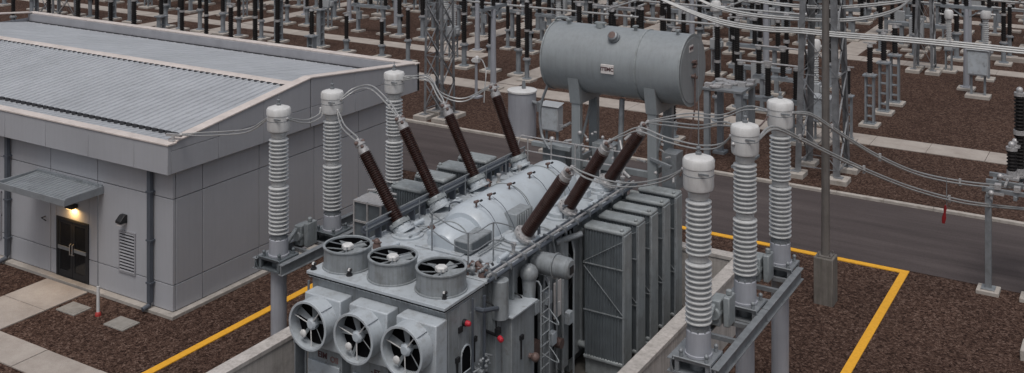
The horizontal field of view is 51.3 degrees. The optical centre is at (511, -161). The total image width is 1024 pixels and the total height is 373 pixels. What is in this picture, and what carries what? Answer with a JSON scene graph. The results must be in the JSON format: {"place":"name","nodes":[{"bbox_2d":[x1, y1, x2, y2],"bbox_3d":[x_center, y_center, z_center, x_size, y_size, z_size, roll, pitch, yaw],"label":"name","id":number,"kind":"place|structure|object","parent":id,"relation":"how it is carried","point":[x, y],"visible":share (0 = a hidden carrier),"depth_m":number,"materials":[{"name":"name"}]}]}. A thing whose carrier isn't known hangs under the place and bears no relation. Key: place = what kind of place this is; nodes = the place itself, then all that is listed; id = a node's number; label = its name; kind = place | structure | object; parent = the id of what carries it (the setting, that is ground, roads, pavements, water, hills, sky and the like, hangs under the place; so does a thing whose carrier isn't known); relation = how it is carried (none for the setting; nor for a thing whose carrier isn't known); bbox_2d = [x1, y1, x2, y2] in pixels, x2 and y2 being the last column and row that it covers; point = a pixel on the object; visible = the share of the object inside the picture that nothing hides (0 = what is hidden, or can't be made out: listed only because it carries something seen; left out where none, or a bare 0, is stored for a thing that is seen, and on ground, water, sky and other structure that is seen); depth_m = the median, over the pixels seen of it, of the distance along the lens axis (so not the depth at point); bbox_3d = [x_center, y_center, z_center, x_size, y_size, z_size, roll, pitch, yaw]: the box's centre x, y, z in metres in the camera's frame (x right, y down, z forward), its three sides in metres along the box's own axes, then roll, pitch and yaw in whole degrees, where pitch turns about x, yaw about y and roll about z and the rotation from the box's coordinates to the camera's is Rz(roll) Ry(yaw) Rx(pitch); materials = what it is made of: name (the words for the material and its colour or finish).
{"place":"outdoors","nodes":[
{"label":"outdoors","id":0,"kind":"place"},
{"bbox_2d":[0,0,1023,372],"bbox_3d":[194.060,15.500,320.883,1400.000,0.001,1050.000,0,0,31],"label":"ground","id":1,"kind":"structure","parent":0,"point":[932,324],"depth_m":41.16,"materials":[{"name":"brown gravel"}]},
{"bbox_2d":[56,301,90,315],"bbox_3d":[-14.478,15.527,35.227,0.920,0.147,0.680,0,0,31],"label":"ground cover","id":2,"kind":"object","parent":1,"relation":"on","point":[73,308],"visible":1,"depth_m":35.17,"materials":[{"name":"concrete"}]},
{"bbox_2d":[103,316,139,331],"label":"slab","id":3,"kind":"structure","parent":1,"relation":"on","point":[121,323],"depth_m":34.08,"materials":[{"name":"concrete"}]},
{"bbox_2d":[154,0,167,28],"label":"post insulator","id":4,"kind":"object","parent":1,"relation":"on","point":[161,19],"visible":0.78,"depth_m":75.92,"materials":[{"name":"metal"}]},
{"bbox_2d":[0,11,419,319],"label":"control building","id":5,"kind":"structure","parent":1,"relation":"on","point":[115,185],"depth_m":38.22,"materials":[{"name":"paint"}]},
{"bbox_2d":[56,215,89,284],"bbox_3d":[-15.389,14.350,37.356,1.760,2.100,0.177,0,0,31],"label":"door","id":6,"kind":"structure","parent":5,"relation":"in","point":[72,236],"depth_m":37.34,"materials":[{"name":"paint"}]},
{"bbox_2d":[180,117,266,135],"bbox_3d":[-9.022,8.895,33.126,4.583,1.440,0.308,0,0,38],"label":"conductor","id":7,"kind":"object","parent":5,"relation":"attached to","point":[261,122],"visible":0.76,"depth_m":32.77,"materials":[{"name":"metal"}]},
{"bbox_2d":[212,0,233,35],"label":"post insulator","id":8,"kind":"object","parent":1,"relation":"on","point":[222,14],"visible":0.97,"depth_m":84.86,"materials":[{"name":"metal"}]},
{"bbox_2d":[233,0,248,38],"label":"post insulator","id":9,"kind":"object","parent":1,"relation":"on","point":[238,18],"visible":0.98,"depth_m":83.60,"materials":[{"name":"metal"}]},
{"bbox_2d":[252,0,257,40],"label":"post insulator","id":10,"kind":"object","parent":1,"relation":"on","point":[255,20],"visible":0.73,"depth_m":71.26,"materials":[{"name":"metal"}]},
{"bbox_2d":[252,0,270,40],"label":"post insulator","id":11,"kind":"object","parent":1,"relation":"on","point":[261,21],"visible":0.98,"depth_m":82.71,"materials":[{"name":"metal"}]},
{"bbox_2d":[255,95,298,335],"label":"insulator column","id":12,"kind":"structure","parent":1,"relation":"on","point":[278,129],"depth_m":31.44,"materials":[{"name":"ceramic"}]},
{"bbox_2d":[275,0,279,43],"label":"post insulator","id":13,"kind":"object","parent":1,"relation":"on","point":[277,21],"visible":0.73,"depth_m":69.86,"materials":[{"name":"ceramic"}]},
{"bbox_2d":[267,0,289,43],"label":"post insulator","id":14,"kind":"object","parent":1,"relation":"on","point":[282,40],"visible":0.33,"depth_m":81.74,"materials":[{"name":"metal"}]},
{"bbox_2d":[304,6,318,48],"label":"post insulator","id":15,"kind":"object","parent":1,"relation":"on","point":[311,39],"visible":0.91,"depth_m":68.49,"materials":[{"name":"metal"}]},
{"bbox_2d":[314,0,329,48],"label":"post insulator","id":16,"kind":"object","parent":1,"relation":"on","point":[320,10],"visible":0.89,"depth_m":79.43,"materials":[{"name":"metal"}]},
{"bbox_2d":[449,0,753,28],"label":"busbar","id":17,"kind":"object","parent":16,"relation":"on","point":[631,16],"visible":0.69,"depth_m":67.35,"materials":[{"name":"metal"}]},
{"bbox_2d":[322,0,337,30],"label":"current transformer","id":18,"kind":"object","parent":1,"relation":"on","point":[327,4],"visible":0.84,"depth_m":87.24,"materials":[{"name":"paint"}]},
{"bbox_2d":[317,79,350,241],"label":"insulator column","id":19,"kind":"structure","parent":1,"relation":"on","point":[331,104],"depth_m":33.50,"materials":[{"name":"ceramic"}]},
{"bbox_2d":[252,188,377,276],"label":"support beam","id":20,"kind":"structure","parent":19,"relation":"attached to","point":[303,234],"depth_m":32.74,"materials":[{"name":"metal"}]},
{"bbox_2d":[338,11,355,52],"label":"post insulator","id":21,"kind":"object","parent":1,"relation":"on","point":[346,40],"visible":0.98,"depth_m":77.66,"materials":[{"name":"ceramic"}]},
{"bbox_2d":[351,0,390,35],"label":"disconnector switch","id":22,"kind":"object","parent":1,"relation":"on","point":[383,8],"visible":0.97,"depth_m":85.53,"materials":[{"name":"metal"}]},
{"bbox_2d":[374,17,391,57],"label":"post insulator","id":23,"kind":"object","parent":1,"relation":"on","point":[381,45],"visible":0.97,"depth_m":75.86,"materials":[{"name":"ceramic"}]},
{"bbox_2d":[384,61,404,190],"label":"insulator column","id":24,"kind":"structure","parent":1,"relation":"on","point":[393,85],"depth_m":36.23,"materials":[{"name":"ceramic"}]},
{"bbox_2d":[404,75,493,101],"bbox_3d":[-2.179,8.436,36.129,3.143,0.958,0.455,0,0,2],"label":"conductor","id":25,"kind":"object","parent":24,"relation":"attached to","point":[480,91],"visible":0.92,"depth_m":36.18,"materials":[{"name":"metal"}]},
{"bbox_2d":[389,0,405,37],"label":"post insulator","id":26,"kind":"object","parent":1,"relation":"on","point":[399,33],"visible":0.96,"depth_m":83.86,"materials":[{"name":"metal"}]},
{"bbox_2d":[404,6,417,61],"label":"post insulator","id":27,"kind":"object","parent":1,"relation":"on","point":[407,40],"visible":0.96,"depth_m":74.05,"materials":[{"name":"ceramic"}]},
{"bbox_2d":[412,0,432,40],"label":"post insulator","id":28,"kind":"object","parent":1,"relation":"on","point":[421,37],"visible":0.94,"depth_m":82.65,"materials":[{"name":"metal"}]},
{"bbox_2d":[413,0,465,123],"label":"lattice tower","id":29,"kind":"structure","parent":1,"relation":"on","point":[435,114],"depth_m":59.36,"materials":[{"name":"metal"}]},
{"bbox_2d":[428,0,461,33],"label":"disconnector switch","id":30,"kind":"object","parent":1,"relation":"on","point":[431,3],"visible":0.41,"depth_m":85.96,"materials":[{"name":"metal"}]},
{"bbox_2d":[444,1,461,61],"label":"current transformer","id":31,"kind":"object","parent":1,"relation":"on","point":[456,33],"visible":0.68,"depth_m":75.10,"materials":[{"name":"paint"}]},
{"bbox_2d":[455,0,474,69],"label":"post insulator","id":32,"kind":"object","parent":1,"relation":"on","point":[464,65],"visible":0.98,"depth_m":72.37,"materials":[{"name":"ceramic"}]},
{"bbox_2d":[206,242,735,372],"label":"containment wall","id":33,"kind":"structure","parent":1,"relation":"on","point":[274,353],"depth_m":28.82,"materials":[{"name":"concrete"}]},
{"bbox_2d":[469,0,485,52],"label":"bus support","id":34,"kind":"object","parent":1,"relation":"on","point":[477,49],"visible":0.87,"depth_m":77.93,"materials":[{"name":"metal"}]},
{"bbox_2d":[469,56,486,102],"bbox_3d":[-1.839,14.290,63.699,0.803,2.620,1.952,0,0,-33],"label":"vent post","id":35,"kind":"object","parent":1,"relation":"on","point":[476,60],"visible":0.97,"depth_m":64.10,"materials":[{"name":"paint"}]},
{"bbox_2d":[479,10,501,73],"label":"post insulator","id":36,"kind":"object","parent":1,"relation":"on","point":[488,45],"visible":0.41,"depth_m":71.22,"materials":[{"name":"metal"}]},
{"bbox_2d":[479,0,506,90],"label":"bus support","id":37,"kind":"object","parent":1,"relation":"on","point":[493,8],"visible":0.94,"depth_m":66.10,"materials":[{"name":"metal"}]},
{"bbox_2d":[480,0,519,41],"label":"disconnector switch","id":38,"kind":"object","parent":1,"relation":"on","point":[484,21],"visible":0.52,"depth_m":82.61,"materials":[{"name":"metal"}]},
{"bbox_2d":[499,1,514,50],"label":"post insulator","id":39,"kind":"object","parent":1,"relation":"on","point":[508,46],"visible":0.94,"depth_m":78.97,"materials":[{"name":"ceramic"}]},
{"bbox_2d":[507,10,529,77],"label":"post insulator","id":40,"kind":"object","parent":1,"relation":"on","point":[518,49],"visible":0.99,"depth_m":70.00,"materials":[{"name":"ceramic"}]},
{"bbox_2d":[142,226,908,372],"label":"boundary marking","id":41,"kind":"object","parent":1,"relation":"on","point":[861,346],"visible":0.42,"depth_m":34.33,"materials":[{"name":"yellow paint"}]},
{"bbox_2d":[507,80,543,140],"bbox_3d":[0.839,14.050,55.670,2.280,2.900,1.560,0,0,31],"label":"storage tank","id":42,"kind":"object","parent":1,"relation":"on","point":[522,102],"visible":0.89,"depth_m":55.22,"materials":[{"name":"metal"}]},
{"bbox_2d":[516,0,536,82],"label":"post insulator","id":43,"kind":"object","parent":1,"relation":"on","point":[526,77],"visible":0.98,"depth_m":68.47,"materials":[{"name":"ceramic"}]},
{"bbox_2d":[522,0,539,54],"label":"post insulator","id":44,"kind":"object","parent":1,"relation":"on","point":[532,52],"visible":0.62,"depth_m":77.36,"materials":[{"name":"ceramic"}]},
{"bbox_2d":[538,100,563,152],"bbox_3d":[1.987,14.351,52.992,1.100,2.597,0.800,0,0,31],"label":"control kiosk","id":45,"kind":"object","parent":1,"relation":"on","point":[551,115],"visible":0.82,"depth_m":52.78,"materials":[{"name":"paint"}]},
{"bbox_2d":[542,107,556,130],"bbox_3d":[1.834,13.810,52.738,0.840,1.060,0.048,0,0,31],"label":"cabinet door","id":46,"kind":"structure","parent":45,"relation":"in","point":[549,116],"depth_m":52.74,"materials":[{"name":"paint"}]},
{"bbox_2d":[534,0,576,42],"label":"disconnector switch","id":47,"kind":"object","parent":1,"relation":"on","point":[542,15],"visible":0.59,"depth_m":81.28,"materials":[{"name":"metal"}]},
{"bbox_2d":[592,0,635,27],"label":"circuit breaker","id":48,"kind":"object","parent":1,"relation":"on","point":[624,10],"visible":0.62,"depth_m":87.86,"materials":[{"name":"metal"}]},
{"bbox_2d":[593,4,635,27],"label":"disconnector switch","id":49,"kind":"object","parent":1,"relation":"on","point":[595,17],"visible":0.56,"depth_m":74.33,"materials":[{"name":"metal"}]},
{"bbox_2d":[564,305,683,372],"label":"bund floor","id":50,"kind":"structure","parent":1,"relation":"on","point":[580,364],"depth_m":31.41,"materials":[{"name":"concrete"}]},
{"bbox_2d":[289,83,681,372],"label":"power transformer","id":51,"kind":"object","parent":50,"relation":"on","point":[467,261],"visible":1,"depth_m":29.44,"materials":[{"name":"paint"}]},
{"bbox_2d":[340,84,399,115],"bbox_3d":[-4.278,8.015,32.999,2.546,0.714,0.557,0,0,36],"label":"conductor","id":52,"kind":"object","parent":51,"relation":"attached to","point":[385,102],"visible":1,"depth_m":33.13,"materials":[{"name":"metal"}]},
{"bbox_2d":[570,165,682,187],"bbox_3d":[2.783,8.081,26.193,0.245,1.412,4.879,0,0,-28],"label":"conductor","id":53,"kind":"object","parent":51,"relation":"attached to","point":[673,175],"visible":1,"depth_m":26.18,"materials":[{"name":"metal"}]},
{"bbox_2d":[608,127,730,149],"bbox_3d":[4.254,7.992,28.637,0.390,1.233,4.587,0,0,-37],"label":"conductor","id":54,"kind":"object","parent":51,"relation":"attached to","point":[722,143],"visible":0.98,"depth_m":28.82,"materials":[{"name":"metal"}]},
{"bbox_2d":[647,120,731,128],"bbox_3d":[4.957,7.928,29.795,0.262,1.526,5.999,0,0,-15],"label":"conductor","id":55,"kind":"object","parent":51,"relation":"attached to","point":[648,122],"visible":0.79,"depth_m":29.80,"materials":[{"name":"metal"}]},
{"bbox_2d":[531,16,705,189],"bbox_3d":[3.478,10.799,35.858,5.640,9.402,2.605,0,0,31],"label":"conservator tank","id":56,"kind":"object","parent":50,"relation":"on","point":[656,71],"visible":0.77,"depth_m":35.06,"materials":[{"name":"metal"}]},
{"bbox_2d":[666,0,712,33],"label":"circuit breaker","id":57,"kind":"object","parent":1,"relation":"on","point":[679,13],"visible":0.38,"depth_m":85.15,"materials":[{"name":"metal"}]},
{"bbox_2d":[670,44,722,372],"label":"insulator column","id":58,"kind":"structure","parent":1,"relation":"on","point":[696,353],"depth_m":23.78,"materials":[{"name":"ceramic"}]},
{"bbox_2d":[405,118,1023,226],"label":"kerb","id":59,"kind":"structure","parent":1,"relation":"on","point":[919,206],"depth_m":46.36,"materials":[{"name":"concrete"}]},
{"bbox_2d":[705,0,726,76],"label":"current transformer","id":60,"kind":"object","parent":1,"relation":"on","point":[715,11],"visible":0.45,"depth_m":70.30,"materials":[{"name":"paint"}]},
{"bbox_2d":[711,22,729,124],"bbox_3d":[11.217,12.786,58.271,1.050,5.744,1.050,0,0,31],"label":"post insulator","id":61,"kind":"object","parent":1,"relation":"on","point":[717,54],"visible":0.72,"depth_m":58.15,"materials":[{"name":"ceramic"}]},
{"bbox_2d":[702,78,759,167],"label":"equipment platform","id":62,"kind":"structure","parent":1,"relation":"on","point":[721,86],"depth_m":51.31,"materials":[{"name":"metal"}]},
{"bbox_2d":[726,16,742,110],"bbox_3d":[12.953,12.915,61.386,1.000,5.470,1.000,0,0,31],"label":"post insulator","id":63,"kind":"object","parent":1,"relation":"on","point":[731,107],"visible":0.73,"depth_m":61.27,"materials":[{"name":"ceramic"}]},
{"bbox_2d":[730,113,766,372],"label":"insulator column","id":64,"kind":"structure","parent":1,"relation":"on","point":[749,303],"depth_m":26.48,"materials":[{"name":"ceramic"}]},
{"bbox_2d":[667,248,803,372],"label":"support beam","id":65,"kind":"structure","parent":64,"relation":"attached to","point":[723,309],"depth_m":25.90,"materials":[{"name":"metal"}]},
{"bbox_2d":[759,125,1023,209],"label":"conductor","id":66,"kind":"object","parent":64,"relation":"attached to","point":[799,138],"visible":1,"depth_m":31.93,"materials":[{"name":"metal"}]},
{"bbox_2d":[726,14,781,83],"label":"disconnector switch","id":67,"kind":"object","parent":1,"relation":"on","point":[754,42],"visible":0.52,"depth_m":68.70,"materials":[{"name":"metal"}]},
{"bbox_2d":[728,11,791,96],"bbox_3d":[15.163,13.095,65.241,3.800,5.110,0.950,0,0,25],"label":"circuit breaker","id":68,"kind":"object","parent":1,"relation":"on","point":[752,67],"visible":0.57,"depth_m":64.90,"materials":[{"name":"metal"}]},
{"bbox_2d":[763,0,771,66],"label":"bus support","id":69,"kind":"object","parent":1,"relation":"on","point":[765,38],"visible":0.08,"depth_m":72.40,"materials":[{"name":"metal"}]},
{"bbox_2d":[733,59,803,145],"bbox_3d":[13.238,13.552,55.160,3.570,4.210,0.840,0,0,31],"label":"disconnector switch","id":70,"kind":"object","parent":1,"relation":"on","point":[740,77],"visible":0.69,"depth_m":55.04,"materials":[{"name":"metal"}]},
{"bbox_2d":[752,44,807,118],"bbox_3d":[15.289,13.645,60.194,3.400,4.010,0.800,0,0,31],"label":"disconnector switch","id":71,"kind":"object","parent":1,"relation":"on","point":[760,75],"visible":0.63,"depth_m":60.30,"materials":[{"name":"metal"}]},
{"bbox_2d":[767,88,799,372],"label":"insulator column","id":72,"kind":"structure","parent":1,"relation":"on","point":[780,108],"depth_m":28.97,"materials":[{"name":"ceramic"}]},
{"bbox_2d":[648,105,766,120],"bbox_3d":[5.701,8.069,31.195,0.354,1.388,4.766,0,0,-37],"label":"conductor","id":73,"kind":"object","parent":72,"relation":"attached to","point":[662,119],"visible":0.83,"depth_m":31.14,"materials":[{"name":"metal"}]},
{"bbox_2d":[792,111,1013,188],"bbox_3d":[13.886,10.188,34.616,16.910,5.646,1.042,0,0,-39],"label":"conductor","id":74,"kind":"object","parent":72,"relation":"attached to","point":[840,133],"visible":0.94,"depth_m":33.31,"materials":[{"name":"metal"}]},
{"bbox_2d":[803,39,821,126],"bbox_3d":[16.549,13.260,58.271,1.200,4.780,1.100,0,0,31],"label":"current transformer","id":75,"kind":"object","parent":1,"relation":"on","point":[817,83],"visible":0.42,"depth_m":58.04,"materials":[{"name":"paint"}]},
{"bbox_2d":[813,93,831,145],"bbox_3d":[15.828,14.351,54.578,1.100,2.597,0.800,0,0,31],"label":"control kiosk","id":76,"kind":"object","parent":1,"relation":"on","point":[817,108],"visible":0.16,"depth_m":54.42,"materials":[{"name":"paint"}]},
{"bbox_2d":[790,0,860,186],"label":"lattice tower","id":77,"kind":"structure","parent":1,"relation":"on","point":[808,160],"depth_m":49.23,"materials":[{"name":"metal"}]},
{"bbox_2d":[698,0,910,21],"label":"conductor","id":78,"kind":"object","parent":77,"relation":"attached to","point":[812,19],"visible":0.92,"depth_m":49.87,"materials":[{"name":"metal"}]},
{"bbox_2d":[747,0,906,8],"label":"conductor","id":79,"kind":"object","parent":77,"relation":"attached to","point":[820,6],"visible":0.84,"depth_m":49.63,"materials":[{"name":"metal"}]},
{"bbox_2d":[661,0,1023,53],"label":"conductor","id":80,"kind":"object","parent":77,"relation":"attached to","point":[855,35],"visible":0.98,"depth_m":47.84,"materials":[{"name":"metal"}]},
{"bbox_2d":[814,0,836,306],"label":"steel pole","id":81,"kind":"object","parent":1,"relation":"on","point":[825,276],"visible":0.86,"depth_m":35.67,"materials":[{"name":"metal"}]},
{"bbox_2d":[815,0,866,41],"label":"circuit breaker","id":82,"kind":"object","parent":1,"relation":"on","point":[852,23],"visible":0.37,"depth_m":82.00,"materials":[{"name":"metal"}]},
{"bbox_2d":[840,66,857,143],"bbox_3d":[17.283,13.639,54.867,0.850,3.978,0.850,0,0,31],"label":"post insulator","id":83,"kind":"object","parent":1,"relation":"on","point":[850,96],"visible":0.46,"depth_m":54.74,"materials":[{"name":"metal"}]},
{"bbox_2d":[858,42,880,128],"bbox_3d":[19.404,13.310,57.836,1.000,4.680,1.000,0,0,31],"label":"post insulator","id":84,"kind":"object","parent":1,"relation":"on","point":[866,123],"visible":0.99,"depth_m":57.72,"materials":[{"name":"metal"}]},
{"bbox_2d":[872,0,889,54],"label":"post insulator","id":85,"kind":"object","parent":1,"relation":"on","point":[880,25],"visible":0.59,"depth_m":77.50,"materials":[{"name":"metal"}]},
{"bbox_2d":[875,29,894,116],"bbox_3d":[21.059,13.200,60.429,1.050,4.914,1.050,0,0,31],"label":"post insulator","id":86,"kind":"object","parent":1,"relation":"on","point":[879,110],"visible":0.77,"depth_m":60.31,"materials":[{"name":"metal"}]},
{"bbox_2d":[884,23,905,106],"bbox_3d":[22.438,13.200,62.500,1.050,4.914,1.050,0,0,31],"label":"post insulator","id":87,"kind":"object","parent":1,"relation":"on","point":[897,102],"visible":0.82,"depth_m":62.36,"materials":[{"name":"metal"}]},
{"bbox_2d":[873,0,925,36],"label":"circuit breaker","id":88,"kind":"object","parent":1,"relation":"on","point":[899,15],"visible":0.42,"depth_m":83.77,"materials":[{"name":"metal"}]},
{"bbox_2d":[905,0,923,58],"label":"post insulator","id":89,"kind":"object","parent":1,"relation":"on","point":[909,55],"visible":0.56,"depth_m":76.01,"materials":[{"name":"metal"}]},
{"bbox_2d":[887,0,946,50],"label":"circuit breaker","id":90,"kind":"object","parent":1,"relation":"on","point":[941,25],"visible":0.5,"depth_m":79.21,"materials":[{"name":"metal"}]},
{"bbox_2d":[905,0,944,75],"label":"lattice tower","id":91,"kind":"structure","parent":1,"relation":"on","point":[916,67],"depth_m":71.16,"materials":[{"name":"metal"}]},
{"bbox_2d":[940,9,957,73],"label":"current transformer","id":92,"kind":"object","parent":1,"relation":"on","point":[948,14],"visible":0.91,"depth_m":71.11,"materials":[{"name":"ceramic"}]},
{"bbox_2d":[947,0,962,61],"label":"post insulator","id":93,"kind":"object","parent":1,"relation":"on","point":[956,33],"visible":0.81,"depth_m":74.97,"materials":[{"name":"ceramic"}]},
{"bbox_2d":[940,0,992,91],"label":"bus support","id":94,"kind":"object","parent":1,"relation":"on","point":[965,86],"visible":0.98,"depth_m":66.11,"materials":[{"name":"metal"}]},
{"bbox_2d":[965,46,991,100],"bbox_3d":[28.048,14.064,64.182,1.375,3.247,1.000,0,0,31],"label":"control kiosk","id":95,"kind":"object","parent":1,"relation":"on","point":[978,62],"visible":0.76,"depth_m":63.92,"materials":[{"name":"metal"}]},
{"bbox_2d":[968,51,986,74],"bbox_3d":[27.856,13.387,63.866,1.050,1.325,0.060,0,0,31],"label":"cabinet door","id":96,"kind":"structure","parent":95,"relation":"in","point":[977,62],"depth_m":63.86,"materials":[{"name":"paint"}]},
{"bbox_2d":[975,10,995,81],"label":"current transformer","id":97,"kind":"object","parent":1,"relation":"on","point":[985,16],"visible":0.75,"depth_m":68.71,"materials":[{"name":"ceramic"}]},
{"bbox_2d":[976,171,1023,302],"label":"support stand","id":98,"kind":"object","parent":1,"relation":"on","point":[987,288],"visible":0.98,"depth_m":36.48,"materials":[{"name":"metal"}]},
{"bbox_2d":[1003,141,1019,181],"bbox_3d":[17.560,11.252,37.480,0.500,1.326,0.400,0,0,31],"label":"post insulator","id":99,"kind":"object","parent":98,"relation":"on","point":[1011,151],"visible":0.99,"depth_m":37.37,"materials":[{"name":"ceramic"}]},
{"bbox_2d":[1013,87,1023,177],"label":"post insulator","id":100,"kind":"object","parent":98,"relation":"on","point":[1018,131],"visible":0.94,"depth_m":37.65,"materials":[{"name":"ceramic"}]},
{"bbox_2d":[994,2,1012,66],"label":"post insulator","id":101,"kind":"object","parent":1,"relation":"on","point":[1003,61],"visible":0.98,"depth_m":73.39,"materials":[{"name":"ceramic"}]},
{"bbox_2d":[989,0,1023,35],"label":"disconnector switch","id":102,"kind":"object","parent":1,"relation":"on","point":[996,18],"visible":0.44,"depth_m":84.61,"materials":[{"name":"metal"}]},
{"bbox_2d":[1006,3,1017,56],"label":"post insulator","id":103,"kind":"object","parent":1,"relation":"on","point":[1009,37],"visible":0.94,"depth_m":75.50,"materials":[{"name":"ceramic"}]},
{"bbox_2d":[0,0,1023,372],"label":"path","id":104,"kind":"structure","parent":0,"point":[16,306],"depth_m":55.99,"materials":[{"name":"concrete"}]},
{"bbox_2d":[401,122,1023,292],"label":"road","id":105,"kind":"structure","parent":0,"point":[927,242],"depth_m":42.62,"materials":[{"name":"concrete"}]},
{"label":"post insulator","id":106,"kind":"object","parent":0,"visible":0},
{"bbox_2d":[616,0,806,16],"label":"busbar","id":107,"kind":"object","parent":106,"relation":"on","point":[744,9],"visible":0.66,"depth_m":69.66,"materials":[{"name":"metal"}]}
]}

